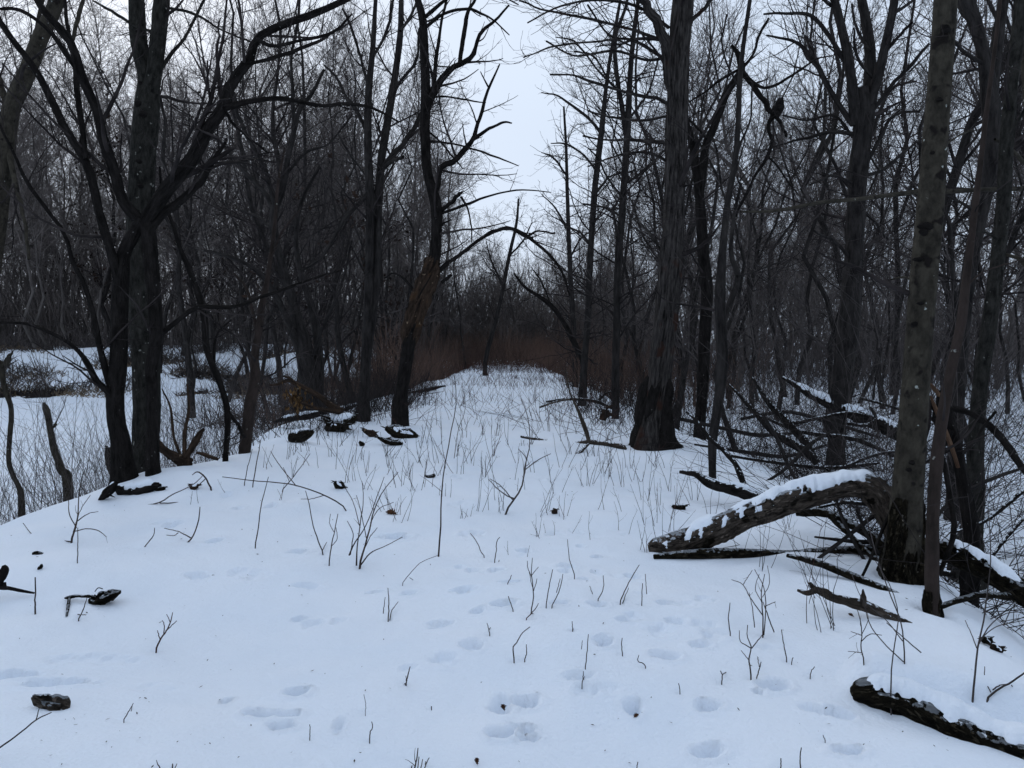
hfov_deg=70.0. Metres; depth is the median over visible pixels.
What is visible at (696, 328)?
bare tree
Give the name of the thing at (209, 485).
sapling
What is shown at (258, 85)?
bare tree
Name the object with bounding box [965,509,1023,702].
sapling
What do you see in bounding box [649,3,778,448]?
bare tree
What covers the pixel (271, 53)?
bare tree
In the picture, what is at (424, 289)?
bare tree
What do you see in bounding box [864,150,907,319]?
bare tree
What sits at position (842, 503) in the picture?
fallen branch
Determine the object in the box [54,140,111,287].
bare tree
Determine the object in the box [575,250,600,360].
bare tree
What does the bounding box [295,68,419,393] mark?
bare tree
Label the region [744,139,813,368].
bare tree
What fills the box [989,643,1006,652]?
wood chunk
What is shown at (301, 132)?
bare tree
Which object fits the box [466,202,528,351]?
bare tree
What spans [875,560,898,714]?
sapling
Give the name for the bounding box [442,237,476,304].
bare tree
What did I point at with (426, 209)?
bare tree
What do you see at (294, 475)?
sapling
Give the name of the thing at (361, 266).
bare tree
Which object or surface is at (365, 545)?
shrub
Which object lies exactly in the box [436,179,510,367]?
bare tree
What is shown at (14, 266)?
bare tree
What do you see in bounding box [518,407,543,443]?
shoot
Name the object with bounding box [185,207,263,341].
bare tree
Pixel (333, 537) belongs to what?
sapling
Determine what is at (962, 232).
bare tree
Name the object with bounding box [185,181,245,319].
bare tree
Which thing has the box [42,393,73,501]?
snapped tree
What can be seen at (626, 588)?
sapling
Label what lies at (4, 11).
bare tree
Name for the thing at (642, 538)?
shoot
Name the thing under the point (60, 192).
bare tree
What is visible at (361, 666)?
bark litter
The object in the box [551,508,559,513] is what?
wood chunk
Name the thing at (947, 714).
rotten log
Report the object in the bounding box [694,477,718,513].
shoot
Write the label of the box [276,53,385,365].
bare tree
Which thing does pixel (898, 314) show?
bare tree
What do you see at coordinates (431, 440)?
shoot
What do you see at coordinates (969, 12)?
bare tree
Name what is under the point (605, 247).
bare tree
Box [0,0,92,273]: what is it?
bare tree
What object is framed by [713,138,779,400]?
bare tree
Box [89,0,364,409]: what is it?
bare tree
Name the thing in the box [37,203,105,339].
bare tree
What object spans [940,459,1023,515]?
fallen branch
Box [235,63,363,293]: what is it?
bare tree
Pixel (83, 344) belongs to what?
bank brush
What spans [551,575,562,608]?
sapling
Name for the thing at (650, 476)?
shoot
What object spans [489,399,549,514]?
sapling
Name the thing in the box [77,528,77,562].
sapling
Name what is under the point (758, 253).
bare tree
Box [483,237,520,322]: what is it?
bare tree
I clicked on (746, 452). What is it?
fallen branch
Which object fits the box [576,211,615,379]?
bare tree
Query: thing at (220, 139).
bare tree
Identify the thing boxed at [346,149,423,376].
bare tree
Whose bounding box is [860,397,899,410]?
fallen branch
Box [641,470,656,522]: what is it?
shoot
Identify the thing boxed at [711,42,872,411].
bare tree
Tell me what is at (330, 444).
shoot
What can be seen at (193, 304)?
bare tree
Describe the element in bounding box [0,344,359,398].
bank grass
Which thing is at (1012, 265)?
bare tree
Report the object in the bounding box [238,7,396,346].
bare tree
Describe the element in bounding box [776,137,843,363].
bare tree
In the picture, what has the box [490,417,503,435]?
shoot
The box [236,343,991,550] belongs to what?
edge weeds
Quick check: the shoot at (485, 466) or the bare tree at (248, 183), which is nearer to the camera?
the shoot at (485, 466)
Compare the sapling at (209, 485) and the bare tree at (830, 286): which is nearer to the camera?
the sapling at (209, 485)
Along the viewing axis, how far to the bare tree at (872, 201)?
27.86 m
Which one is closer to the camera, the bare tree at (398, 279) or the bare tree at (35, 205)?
the bare tree at (398, 279)
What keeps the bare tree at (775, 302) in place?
on the snowy ground at (312, 623)
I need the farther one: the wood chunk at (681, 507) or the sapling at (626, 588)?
the wood chunk at (681, 507)
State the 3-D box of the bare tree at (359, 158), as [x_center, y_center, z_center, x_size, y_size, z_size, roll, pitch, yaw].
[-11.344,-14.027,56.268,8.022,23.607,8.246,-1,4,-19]
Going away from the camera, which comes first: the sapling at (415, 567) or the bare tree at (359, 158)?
the sapling at (415, 567)
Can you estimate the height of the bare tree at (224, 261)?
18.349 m
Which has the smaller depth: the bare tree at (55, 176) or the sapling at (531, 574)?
the sapling at (531, 574)
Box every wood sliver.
[930,383,939,396]
[930,395,959,467]
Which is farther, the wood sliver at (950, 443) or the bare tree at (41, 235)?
the bare tree at (41, 235)
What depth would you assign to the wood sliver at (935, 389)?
4.75 m
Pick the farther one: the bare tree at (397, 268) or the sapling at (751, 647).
the bare tree at (397, 268)
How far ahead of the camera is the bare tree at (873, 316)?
24.20 m
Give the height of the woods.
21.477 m
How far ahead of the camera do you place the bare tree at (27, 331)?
46.12 m
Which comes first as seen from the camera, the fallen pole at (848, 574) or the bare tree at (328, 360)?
the fallen pole at (848, 574)
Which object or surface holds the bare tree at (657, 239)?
on the snowy ground at (312, 623)
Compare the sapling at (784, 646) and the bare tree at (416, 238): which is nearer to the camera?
the sapling at (784, 646)
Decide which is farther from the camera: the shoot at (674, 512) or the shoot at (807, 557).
the shoot at (674, 512)
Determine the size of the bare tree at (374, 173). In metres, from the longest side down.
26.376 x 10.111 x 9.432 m
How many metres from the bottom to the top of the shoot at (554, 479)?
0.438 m
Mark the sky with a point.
(530, 113)
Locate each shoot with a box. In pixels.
[289,419,305,445]
[322,431,334,456]
[332,435,353,482]
[339,421,362,446]
[370,486,391,510]
[381,433,406,455]
[384,484,417,520]
[393,460,407,487]
[400,438,428,489]
[406,435,424,463]
[421,419,438,462]
[461,431,483,462]
[476,459,491,511]
[479,450,493,476]
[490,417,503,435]
[491,425,502,456]
[498,487,505,510]
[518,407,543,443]
[540,468,562,512]
[544,452,573,493]
[551,417,592,453]
[553,433,584,466]
[557,493,573,519]
[576,441,608,483]
[576,460,602,485]
[598,445,616,473]
[601,445,623,486]
[621,433,636,467]
[627,455,646,480]
[630,447,658,499]
[637,518,648,550]
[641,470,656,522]
[642,433,664,467]
[650,502,662,536]
[654,442,674,491]
[664,485,694,531]
[683,459,703,500]
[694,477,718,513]
[753,502,794,570]
[772,519,825,602]
[776,493,864,630]
[794,520,822,622]
[795,560,830,631]
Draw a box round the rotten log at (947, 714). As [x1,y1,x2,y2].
[850,672,1023,758]
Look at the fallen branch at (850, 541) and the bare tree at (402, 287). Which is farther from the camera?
the bare tree at (402, 287)
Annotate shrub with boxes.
[23,467,106,542]
[343,472,401,568]
[731,566,775,637]
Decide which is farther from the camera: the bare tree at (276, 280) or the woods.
the woods
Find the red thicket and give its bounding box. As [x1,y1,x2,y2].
[231,300,778,436]
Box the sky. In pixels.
[0,0,1023,342]
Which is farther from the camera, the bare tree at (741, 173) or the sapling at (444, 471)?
the bare tree at (741, 173)
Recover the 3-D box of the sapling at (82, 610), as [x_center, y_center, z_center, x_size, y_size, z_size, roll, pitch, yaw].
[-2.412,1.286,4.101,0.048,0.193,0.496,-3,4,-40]
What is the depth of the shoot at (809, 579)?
3.96 m
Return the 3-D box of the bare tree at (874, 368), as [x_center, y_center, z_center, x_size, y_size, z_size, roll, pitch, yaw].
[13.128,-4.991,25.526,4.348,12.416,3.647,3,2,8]
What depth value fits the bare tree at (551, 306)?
19.89 m
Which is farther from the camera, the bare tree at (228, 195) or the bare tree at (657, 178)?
the bare tree at (228, 195)
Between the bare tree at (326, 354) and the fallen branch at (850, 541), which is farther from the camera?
the bare tree at (326, 354)
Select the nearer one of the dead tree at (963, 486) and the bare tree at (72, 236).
the dead tree at (963, 486)
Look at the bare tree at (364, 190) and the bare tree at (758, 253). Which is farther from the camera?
the bare tree at (364, 190)
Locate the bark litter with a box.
[11,402,1008,767]
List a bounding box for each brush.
[0,306,373,523]
[0,322,448,430]
[547,131,1023,607]
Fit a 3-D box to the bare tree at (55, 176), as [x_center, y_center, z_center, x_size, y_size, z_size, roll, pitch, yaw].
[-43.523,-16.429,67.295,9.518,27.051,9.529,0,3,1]
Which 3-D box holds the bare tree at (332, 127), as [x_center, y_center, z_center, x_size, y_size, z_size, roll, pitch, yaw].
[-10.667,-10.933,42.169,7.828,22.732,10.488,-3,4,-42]
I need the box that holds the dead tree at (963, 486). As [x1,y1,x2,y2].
[928,366,996,607]
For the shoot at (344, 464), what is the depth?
7.67 m
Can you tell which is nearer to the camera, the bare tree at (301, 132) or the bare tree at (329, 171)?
the bare tree at (329, 171)
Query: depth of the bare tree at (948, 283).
26.06 m
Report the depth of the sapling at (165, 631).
3.72 m
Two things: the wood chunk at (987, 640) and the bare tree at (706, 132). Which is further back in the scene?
the bare tree at (706, 132)
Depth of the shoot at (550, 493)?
6.49 m
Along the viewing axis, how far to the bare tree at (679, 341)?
18.74 m
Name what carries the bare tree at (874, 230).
on the snowy ground at (312, 623)
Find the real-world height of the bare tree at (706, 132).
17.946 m
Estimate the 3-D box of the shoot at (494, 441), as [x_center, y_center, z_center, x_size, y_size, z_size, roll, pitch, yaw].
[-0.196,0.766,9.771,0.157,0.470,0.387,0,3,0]
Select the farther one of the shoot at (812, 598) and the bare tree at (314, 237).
the bare tree at (314, 237)
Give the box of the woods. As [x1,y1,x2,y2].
[2,168,1021,350]
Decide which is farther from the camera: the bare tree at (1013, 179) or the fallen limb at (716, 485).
the bare tree at (1013, 179)
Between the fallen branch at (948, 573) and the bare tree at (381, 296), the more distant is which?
the bare tree at (381, 296)
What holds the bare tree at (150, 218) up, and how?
on the snowy ground at (312, 623)
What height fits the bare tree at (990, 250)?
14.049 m
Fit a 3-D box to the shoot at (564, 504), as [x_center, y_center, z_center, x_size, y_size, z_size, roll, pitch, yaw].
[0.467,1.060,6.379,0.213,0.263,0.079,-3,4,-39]
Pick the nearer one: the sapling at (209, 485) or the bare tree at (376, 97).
the sapling at (209, 485)
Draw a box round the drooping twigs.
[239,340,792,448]
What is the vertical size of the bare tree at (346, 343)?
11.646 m
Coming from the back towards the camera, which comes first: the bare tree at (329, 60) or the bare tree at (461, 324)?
the bare tree at (329, 60)
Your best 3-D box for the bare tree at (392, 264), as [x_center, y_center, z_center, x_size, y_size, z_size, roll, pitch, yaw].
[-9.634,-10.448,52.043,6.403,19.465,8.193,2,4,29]
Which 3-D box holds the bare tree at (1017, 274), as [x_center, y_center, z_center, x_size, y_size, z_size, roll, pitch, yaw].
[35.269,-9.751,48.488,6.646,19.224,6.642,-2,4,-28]
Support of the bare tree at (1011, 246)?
on the snowy ground at (312, 623)
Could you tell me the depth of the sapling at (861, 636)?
3.18 m
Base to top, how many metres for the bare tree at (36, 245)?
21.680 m
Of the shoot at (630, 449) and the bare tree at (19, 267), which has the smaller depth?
the shoot at (630, 449)
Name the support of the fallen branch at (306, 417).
on the snowy ground at (312, 623)
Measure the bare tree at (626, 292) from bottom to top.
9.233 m
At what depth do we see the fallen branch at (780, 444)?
7.83 m
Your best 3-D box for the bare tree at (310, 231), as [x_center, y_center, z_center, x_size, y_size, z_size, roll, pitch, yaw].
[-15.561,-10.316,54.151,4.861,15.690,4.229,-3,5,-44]
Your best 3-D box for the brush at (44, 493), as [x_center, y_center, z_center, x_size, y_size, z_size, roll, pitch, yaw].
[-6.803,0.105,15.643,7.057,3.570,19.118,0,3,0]
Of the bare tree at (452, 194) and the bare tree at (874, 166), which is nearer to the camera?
the bare tree at (874, 166)
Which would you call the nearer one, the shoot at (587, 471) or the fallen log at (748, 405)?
the shoot at (587, 471)
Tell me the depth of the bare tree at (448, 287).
63.44 m
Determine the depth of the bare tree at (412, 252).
34.19 m
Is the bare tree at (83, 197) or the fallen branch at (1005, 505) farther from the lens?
the bare tree at (83, 197)
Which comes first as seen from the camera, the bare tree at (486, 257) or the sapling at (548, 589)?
the sapling at (548, 589)
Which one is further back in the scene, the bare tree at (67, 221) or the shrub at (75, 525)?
the bare tree at (67, 221)
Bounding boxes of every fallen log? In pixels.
[340,364,465,407]
[729,384,820,465]
[752,377,876,455]
[782,376,897,440]
[939,537,1023,608]
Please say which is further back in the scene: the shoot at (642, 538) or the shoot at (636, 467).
the shoot at (636, 467)
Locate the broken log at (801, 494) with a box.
[647,469,891,552]
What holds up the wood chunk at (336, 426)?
on the snowy ground at (312, 623)
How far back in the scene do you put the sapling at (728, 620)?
3.60 m
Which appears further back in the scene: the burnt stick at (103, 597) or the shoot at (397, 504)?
the shoot at (397, 504)
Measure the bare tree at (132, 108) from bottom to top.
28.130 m
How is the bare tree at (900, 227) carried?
on the snowy ground at (312, 623)
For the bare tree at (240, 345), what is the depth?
40.41 m
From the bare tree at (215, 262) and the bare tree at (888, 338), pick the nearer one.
the bare tree at (888, 338)
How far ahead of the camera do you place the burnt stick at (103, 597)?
4.29 m
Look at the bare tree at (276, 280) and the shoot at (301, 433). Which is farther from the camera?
the bare tree at (276, 280)
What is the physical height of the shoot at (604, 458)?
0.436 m
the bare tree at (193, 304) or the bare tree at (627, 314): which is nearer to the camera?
the bare tree at (627, 314)
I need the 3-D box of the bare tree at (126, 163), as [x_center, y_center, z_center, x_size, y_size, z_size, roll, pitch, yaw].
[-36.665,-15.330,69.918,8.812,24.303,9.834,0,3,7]
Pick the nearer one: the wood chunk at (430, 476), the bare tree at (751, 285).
the wood chunk at (430, 476)
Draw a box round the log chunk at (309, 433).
[288,427,313,442]
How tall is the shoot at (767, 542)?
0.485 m
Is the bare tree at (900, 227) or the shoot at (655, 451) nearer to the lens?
the shoot at (655, 451)
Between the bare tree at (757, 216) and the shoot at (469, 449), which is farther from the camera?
the bare tree at (757, 216)
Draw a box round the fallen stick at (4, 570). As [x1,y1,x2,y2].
[0,565,34,593]
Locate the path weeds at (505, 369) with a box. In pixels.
[265,354,702,472]
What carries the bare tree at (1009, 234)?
on the snowy ground at (312, 623)
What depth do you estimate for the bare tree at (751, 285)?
23.42 m
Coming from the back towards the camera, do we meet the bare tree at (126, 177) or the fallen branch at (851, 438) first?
the bare tree at (126, 177)
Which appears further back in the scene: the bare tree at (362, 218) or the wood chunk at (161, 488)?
the bare tree at (362, 218)
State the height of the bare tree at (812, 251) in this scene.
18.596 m
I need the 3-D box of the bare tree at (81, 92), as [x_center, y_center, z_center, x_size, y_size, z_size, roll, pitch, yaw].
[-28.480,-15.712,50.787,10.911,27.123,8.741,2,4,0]
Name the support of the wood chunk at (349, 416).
on the snowy ground at (312, 623)
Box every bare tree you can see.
[0,0,61,270]
[0,0,67,310]
[0,0,86,347]
[0,0,89,280]
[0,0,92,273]
[0,0,398,485]
[0,9,87,348]
[0,43,54,338]
[2,60,66,267]
[2,61,46,216]
[2,160,40,271]
[2,224,30,322]
[3,228,30,292]
[4,148,94,334]
[5,0,318,417]
[6,95,102,339]
[7,119,66,275]
[8,129,63,306]
[10,55,112,343]
[12,0,175,343]
[12,69,124,348]
[13,0,188,236]
[13,77,79,334]
[21,107,110,263]
[35,152,89,339]
[36,67,126,292]
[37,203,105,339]
[38,94,125,346]
[41,115,94,314]
[42,110,125,344]
[47,40,193,290]
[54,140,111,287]
[56,82,160,267]
[65,70,131,341]
[75,22,291,372]
[77,105,166,258]
[82,25,211,267]
[83,81,199,291]
[85,99,167,320]
[86,1,306,372]
[88,1,183,328]
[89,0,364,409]
[92,0,249,473]
[94,28,244,343]
[98,93,197,283]
[114,0,284,343]
[122,70,216,305]
[122,104,209,268]
[122,133,183,292]
[125,107,181,292]
[128,58,243,327]
[155,81,227,341]
[156,166,266,461]
[157,69,229,347]
[157,91,231,355]
[158,23,271,340]
[158,88,214,295]
[158,134,238,387]
[163,0,365,411]
[173,38,339,402]
[174,0,363,414]
[174,48,281,424]
[181,0,323,341]
[182,134,245,339]
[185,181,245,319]
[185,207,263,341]
[191,1,290,331]
[191,63,325,377]
[191,131,243,345]
[196,15,317,306]
[202,0,347,343]
[203,169,259,314]
[206,0,413,400]
[214,78,294,343]
[214,133,269,286]
[225,119,336,453]
[230,37,346,259]
[234,56,335,309]
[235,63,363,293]
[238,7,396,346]
[241,153,403,402]
[245,1,364,315]
[245,164,344,374]
[252,1,412,299]
[258,149,328,367]
[262,68,342,307]
[265,0,402,340]
[269,13,413,350]
[274,55,465,374]
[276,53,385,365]
[279,118,333,320]
[280,146,327,297]
[282,89,386,347]
[283,108,358,326]
[290,0,463,421]
[290,47,419,393]
[290,133,363,393]
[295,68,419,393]
[301,44,390,311]
[302,172,361,383]
[303,95,363,308]
[305,152,362,384]
[311,90,378,293]
[311,113,414,344]
[312,42,413,333]
[314,112,408,355]
[315,84,405,341]
[318,72,442,347]
[326,92,425,340]
[329,79,408,246]
[329,161,393,367]
[335,1,486,378]
[340,223,379,386]
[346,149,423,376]
[351,214,386,370]
[355,20,489,289]
[361,0,494,346]
[361,203,423,356]
[361,211,401,374]
[363,109,420,311]
[376,0,598,426]
[377,244,405,331]
[384,152,453,351]
[385,51,474,279]
[385,92,470,339]
[388,248,411,320]
[391,115,486,287]
[394,67,487,347]
[395,206,446,385]
[400,249,423,370]
[404,231,453,373]
[417,243,471,359]
[425,228,458,353]
[429,190,480,314]
[433,235,476,345]
[435,264,463,349]
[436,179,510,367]
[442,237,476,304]
[452,250,485,321]
[463,192,543,375]
[465,238,512,314]
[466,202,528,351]
[472,245,505,313]
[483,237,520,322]
[492,0,756,450]
[496,3,660,405]
[511,258,586,396]
[513,88,620,386]
[519,0,727,418]
[523,0,811,402]
[528,135,618,305]
[535,13,739,372]
[537,224,583,309]
[537,238,564,305]
[549,276,570,357]
[552,208,608,333]
[556,237,582,304]
[564,1,768,429]
[570,126,650,358]
[572,0,1023,369]
[574,0,762,384]
[574,190,641,306]
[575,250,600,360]
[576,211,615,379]
[580,41,697,380]
[581,123,660,364]
[584,206,649,318]
[592,64,700,393]
[592,257,611,351]
[593,99,664,354]
[593,160,656,319]
[597,258,628,346]
[599,0,760,417]
[606,102,719,304]
[611,164,697,352]
[612,231,646,355]
[613,0,807,295]
[616,0,801,390]
[618,105,713,273]
[630,109,759,364]
[631,59,763,322]
[640,3,773,382]
[641,111,753,373]
[642,144,693,296]
[644,160,715,359]
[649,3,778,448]
[650,141,714,402]
[655,0,795,478]
[676,179,713,404]
[681,105,789,341]
[684,3,832,439]
[685,0,885,398]
[685,0,991,403]
[691,0,819,408]
[708,39,813,420]
[708,73,833,351]
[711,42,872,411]
[711,152,792,345]
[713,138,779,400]
[714,0,917,353]
[717,92,804,322]
[717,137,798,374]
[729,37,876,396]
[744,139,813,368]
[745,0,929,469]
[749,64,851,379]
[755,174,817,370]
[758,4,879,404]
[758,120,874,375]
[760,0,945,432]
[761,60,878,375]
[765,125,842,370]
[766,80,868,355]
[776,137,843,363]
[779,95,904,292]
[783,140,838,360]
[787,85,886,338]
[795,0,1011,395]
[810,0,975,305]
[811,1,958,389]
[812,114,911,380]
[813,0,1014,585]
[823,149,892,361]
[826,40,989,408]
[827,0,996,414]
[832,90,911,379]
[835,134,918,323]
[836,51,979,369]
[839,58,955,403]
[858,0,1023,520]
[859,209,905,399]
[863,170,908,403]
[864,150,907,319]
[868,0,1023,380]
[868,0,1023,446]
[869,100,961,375]
[872,0,1023,254]
[874,0,1022,388]
[875,116,1006,378]
[879,159,957,352]
[883,89,986,346]
[886,0,1023,198]
[890,0,1023,270]
[890,33,1023,395]
[892,0,1023,617]
[906,0,1023,589]
[906,87,1022,290]
[906,130,989,382]
[933,77,1023,376]
[943,86,1023,413]
[946,2,1023,445]
[947,1,1023,279]
[949,2,1023,294]
[951,126,1023,382]
[957,183,1016,384]
[969,11,1023,388]
[977,163,1023,399]
[984,173,1023,366]
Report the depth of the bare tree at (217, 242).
50.88 m
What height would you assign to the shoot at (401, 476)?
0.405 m
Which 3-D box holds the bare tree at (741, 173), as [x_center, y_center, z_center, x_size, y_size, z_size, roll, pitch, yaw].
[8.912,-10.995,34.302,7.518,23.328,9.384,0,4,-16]
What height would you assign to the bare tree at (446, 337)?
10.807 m
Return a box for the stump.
[160,384,218,465]
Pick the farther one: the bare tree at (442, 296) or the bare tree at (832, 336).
the bare tree at (442, 296)
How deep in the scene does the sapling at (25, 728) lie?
2.49 m
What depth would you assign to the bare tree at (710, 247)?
55.11 m
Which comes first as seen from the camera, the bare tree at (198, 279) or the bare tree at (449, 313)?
the bare tree at (198, 279)
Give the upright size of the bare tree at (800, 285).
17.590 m
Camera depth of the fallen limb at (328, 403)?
12.48 m
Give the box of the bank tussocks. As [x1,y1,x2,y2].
[0,368,329,398]
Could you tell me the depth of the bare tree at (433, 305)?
43.96 m
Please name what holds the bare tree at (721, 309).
on the snowy ground at (312, 623)
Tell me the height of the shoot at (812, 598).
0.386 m
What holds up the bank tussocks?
on the snowy ground at (312, 623)
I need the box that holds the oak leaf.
[385,508,398,514]
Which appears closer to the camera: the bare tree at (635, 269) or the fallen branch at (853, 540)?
the fallen branch at (853, 540)
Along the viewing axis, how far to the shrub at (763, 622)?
3.63 m
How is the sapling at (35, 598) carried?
on the snowy ground at (312, 623)
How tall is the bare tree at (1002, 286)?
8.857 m
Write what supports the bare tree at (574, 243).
on the snowy ground at (312, 623)
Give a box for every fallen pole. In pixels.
[653,546,879,558]
[786,554,898,592]
[796,508,883,561]
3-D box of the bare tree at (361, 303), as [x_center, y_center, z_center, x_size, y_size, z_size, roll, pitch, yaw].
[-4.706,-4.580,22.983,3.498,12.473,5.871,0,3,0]
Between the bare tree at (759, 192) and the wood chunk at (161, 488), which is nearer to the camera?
the wood chunk at (161, 488)
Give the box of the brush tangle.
[604,325,1023,638]
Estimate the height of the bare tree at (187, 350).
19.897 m
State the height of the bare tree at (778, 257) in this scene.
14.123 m
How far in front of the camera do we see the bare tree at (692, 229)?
22.50 m
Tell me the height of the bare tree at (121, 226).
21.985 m
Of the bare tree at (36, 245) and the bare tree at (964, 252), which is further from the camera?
the bare tree at (36, 245)
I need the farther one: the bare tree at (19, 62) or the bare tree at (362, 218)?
the bare tree at (19, 62)
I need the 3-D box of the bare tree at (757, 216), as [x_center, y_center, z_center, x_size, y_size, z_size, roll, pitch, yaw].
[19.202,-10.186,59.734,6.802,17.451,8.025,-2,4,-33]
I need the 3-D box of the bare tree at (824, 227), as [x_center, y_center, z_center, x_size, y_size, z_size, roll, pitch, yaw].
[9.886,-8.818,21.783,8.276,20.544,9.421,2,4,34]
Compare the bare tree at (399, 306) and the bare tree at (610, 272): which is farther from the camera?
the bare tree at (610, 272)
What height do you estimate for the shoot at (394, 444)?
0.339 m
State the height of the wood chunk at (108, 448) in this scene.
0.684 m
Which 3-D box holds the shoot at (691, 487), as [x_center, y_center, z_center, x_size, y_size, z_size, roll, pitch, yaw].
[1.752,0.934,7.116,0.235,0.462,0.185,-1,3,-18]
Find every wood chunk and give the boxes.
[32,551,42,554]
[98,481,119,499]
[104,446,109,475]
[116,478,161,494]
[155,486,167,490]
[188,483,200,489]
[320,413,357,424]
[324,421,352,431]
[331,480,347,488]
[360,427,378,436]
[374,436,402,444]
[381,424,418,438]
[425,474,435,477]
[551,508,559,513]
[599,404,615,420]
[672,504,688,509]
[977,636,994,645]
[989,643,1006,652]
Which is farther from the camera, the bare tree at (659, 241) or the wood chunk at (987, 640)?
the bare tree at (659, 241)
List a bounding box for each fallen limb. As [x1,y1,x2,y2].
[269,375,344,420]
[679,411,764,499]
[952,396,1023,474]
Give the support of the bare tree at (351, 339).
on the snowy ground at (312, 623)
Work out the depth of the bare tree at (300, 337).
15.32 m
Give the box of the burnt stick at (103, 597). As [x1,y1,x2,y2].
[64,587,120,615]
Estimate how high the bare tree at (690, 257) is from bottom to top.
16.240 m
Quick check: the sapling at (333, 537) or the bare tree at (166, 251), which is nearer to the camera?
the sapling at (333, 537)
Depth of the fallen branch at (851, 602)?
3.89 m
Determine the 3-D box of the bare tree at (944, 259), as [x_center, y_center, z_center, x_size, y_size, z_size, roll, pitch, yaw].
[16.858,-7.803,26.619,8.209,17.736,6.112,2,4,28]
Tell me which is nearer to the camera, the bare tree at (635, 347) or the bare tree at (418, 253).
the bare tree at (635, 347)
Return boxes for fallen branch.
[274,410,327,421]
[520,370,626,453]
[546,391,620,408]
[680,407,791,446]
[694,444,828,475]
[732,447,877,470]
[740,390,879,440]
[745,407,893,460]
[763,415,801,478]
[765,428,832,480]
[797,582,911,622]
[813,500,866,507]
[814,536,869,544]
[817,502,885,559]
[835,499,865,559]
[842,441,895,468]
[855,485,884,565]
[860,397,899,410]
[861,511,888,576]
[939,455,959,574]
[939,566,955,576]
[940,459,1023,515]
[957,489,1023,532]
[988,517,1023,555]
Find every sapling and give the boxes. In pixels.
[0,709,51,747]
[34,577,35,614]
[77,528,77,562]
[77,598,86,620]
[147,474,203,504]
[155,612,176,652]
[164,507,199,541]
[192,471,211,490]
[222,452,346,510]
[252,440,260,486]
[255,477,268,548]
[282,454,309,490]
[305,491,326,554]
[329,514,337,565]
[383,591,397,621]
[402,555,437,585]
[405,749,428,767]
[420,368,465,556]
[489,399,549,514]
[512,627,529,662]
[527,558,537,611]
[546,569,552,607]
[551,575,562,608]
[581,634,588,669]
[620,565,638,604]
[728,604,730,635]
[739,625,762,679]
[781,629,786,661]
[848,606,878,664]
[852,509,921,663]
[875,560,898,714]
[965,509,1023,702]
[984,666,1023,702]
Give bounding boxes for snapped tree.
[0,350,25,517]
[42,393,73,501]
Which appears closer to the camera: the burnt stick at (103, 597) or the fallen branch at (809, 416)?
the burnt stick at (103, 597)
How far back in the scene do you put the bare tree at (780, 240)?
20.32 m
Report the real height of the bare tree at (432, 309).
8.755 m
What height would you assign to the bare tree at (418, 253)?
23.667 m
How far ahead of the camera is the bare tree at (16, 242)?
52.05 m
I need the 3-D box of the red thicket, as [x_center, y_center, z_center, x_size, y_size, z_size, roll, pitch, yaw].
[-0.116,-1.859,41.370,16.494,4.522,46.510,0,3,0]
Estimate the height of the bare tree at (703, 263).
7.166 m
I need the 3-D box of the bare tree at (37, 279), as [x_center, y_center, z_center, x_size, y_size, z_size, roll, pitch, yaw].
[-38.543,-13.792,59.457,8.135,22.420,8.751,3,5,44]
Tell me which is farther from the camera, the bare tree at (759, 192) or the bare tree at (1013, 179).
the bare tree at (759, 192)
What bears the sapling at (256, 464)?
on the snowy ground at (312, 623)
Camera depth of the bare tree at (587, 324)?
17.80 m
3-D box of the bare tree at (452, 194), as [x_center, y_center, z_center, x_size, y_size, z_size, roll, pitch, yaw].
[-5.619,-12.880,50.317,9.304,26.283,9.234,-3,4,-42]
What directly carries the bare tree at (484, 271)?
on the snowy ground at (312, 623)
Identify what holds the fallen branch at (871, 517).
on the snowy ground at (312, 623)
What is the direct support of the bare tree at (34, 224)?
on the snowy ground at (312, 623)
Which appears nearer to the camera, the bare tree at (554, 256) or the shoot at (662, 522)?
the shoot at (662, 522)
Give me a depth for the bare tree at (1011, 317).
33.25 m
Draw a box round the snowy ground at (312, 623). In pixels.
[0,343,1023,767]
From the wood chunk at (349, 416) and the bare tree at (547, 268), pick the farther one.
the bare tree at (547, 268)
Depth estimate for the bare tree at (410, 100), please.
63.21 m
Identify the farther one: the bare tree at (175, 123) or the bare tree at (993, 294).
the bare tree at (175, 123)
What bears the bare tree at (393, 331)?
on the snowy ground at (312, 623)
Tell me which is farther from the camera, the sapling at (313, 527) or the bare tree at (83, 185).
the bare tree at (83, 185)
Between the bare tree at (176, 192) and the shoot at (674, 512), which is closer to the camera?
the shoot at (674, 512)
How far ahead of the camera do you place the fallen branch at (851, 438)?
11.59 m
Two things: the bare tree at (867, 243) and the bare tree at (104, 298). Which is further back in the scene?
the bare tree at (104, 298)
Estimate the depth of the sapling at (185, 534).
5.39 m
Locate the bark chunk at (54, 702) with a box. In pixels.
[31,694,70,710]
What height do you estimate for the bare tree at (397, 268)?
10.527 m
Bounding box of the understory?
[0,186,1023,378]
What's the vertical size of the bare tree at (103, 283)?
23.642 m
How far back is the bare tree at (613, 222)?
45.80 m
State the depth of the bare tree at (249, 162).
60.57 m
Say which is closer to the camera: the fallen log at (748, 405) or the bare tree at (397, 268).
the fallen log at (748, 405)
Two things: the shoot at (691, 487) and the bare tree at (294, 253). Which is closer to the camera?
the shoot at (691, 487)
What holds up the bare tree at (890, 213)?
on the snowy ground at (312, 623)
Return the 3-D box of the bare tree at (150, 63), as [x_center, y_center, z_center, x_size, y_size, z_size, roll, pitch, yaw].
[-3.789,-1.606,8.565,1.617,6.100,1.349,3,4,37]

